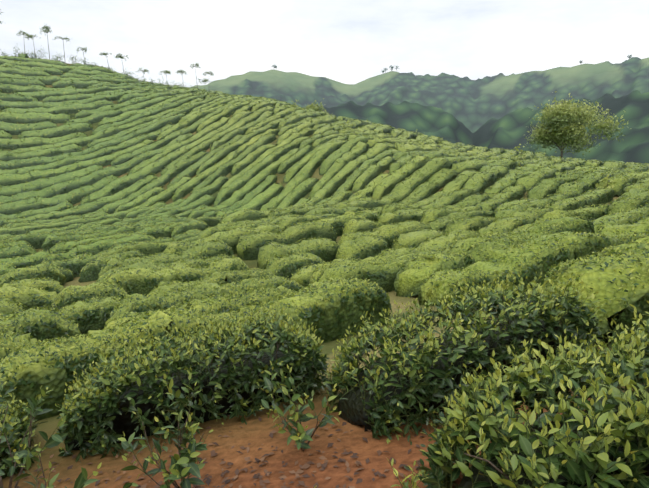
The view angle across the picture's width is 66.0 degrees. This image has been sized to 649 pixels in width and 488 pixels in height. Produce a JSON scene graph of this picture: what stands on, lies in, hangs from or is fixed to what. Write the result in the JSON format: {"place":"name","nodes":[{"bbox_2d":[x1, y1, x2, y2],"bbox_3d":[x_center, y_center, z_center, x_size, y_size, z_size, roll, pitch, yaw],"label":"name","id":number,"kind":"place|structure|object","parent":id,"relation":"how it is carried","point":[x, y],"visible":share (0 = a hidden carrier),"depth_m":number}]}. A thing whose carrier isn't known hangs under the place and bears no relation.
{"place":"outdoors","nodes":[
{"label":"outdoors","id":0,"kind":"place"},
{"bbox_2d":[0,9,631,193],"bbox_3d":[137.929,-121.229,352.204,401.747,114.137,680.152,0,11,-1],"label":"tree","id":1,"kind":"object","parent":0,"point":[569,119],"depth_m":84.13},
{"bbox_2d":[0,271,648,487],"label":"tea bush","id":2,"kind":"object","parent":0,"point":[580,471],"depth_m":3.94},
{"bbox_2d":[0,57,648,487],"bbox_3d":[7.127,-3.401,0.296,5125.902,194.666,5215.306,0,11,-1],"label":"ground","id":3,"kind":"structure","parent":0,"point":[500,111],"depth_m":242.04},
{"bbox_2d":[16,378,618,487],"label":"dead leaf litter","id":4,"kind":"object","parent":3,"relation":"on","point":[283,477],"visible":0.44,"depth_m":3.76},
{"bbox_2d":[0,53,648,487],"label":"tea hedge rows","id":5,"kind":"object","parent":3,"relation":"on","point":[402,283],"visible":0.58,"depth_m":26.27},
{"bbox_2d":[0,53,648,412],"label":"tea leaves","id":6,"kind":"object","parent":5,"relation":"attached to","point":[39,343],"visible":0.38,"depth_m":19.92},
{"bbox_2d":[0,0,648,86],"label":"sky","id":7,"kind":"structure","parent":0,"point":[343,41]}
]}

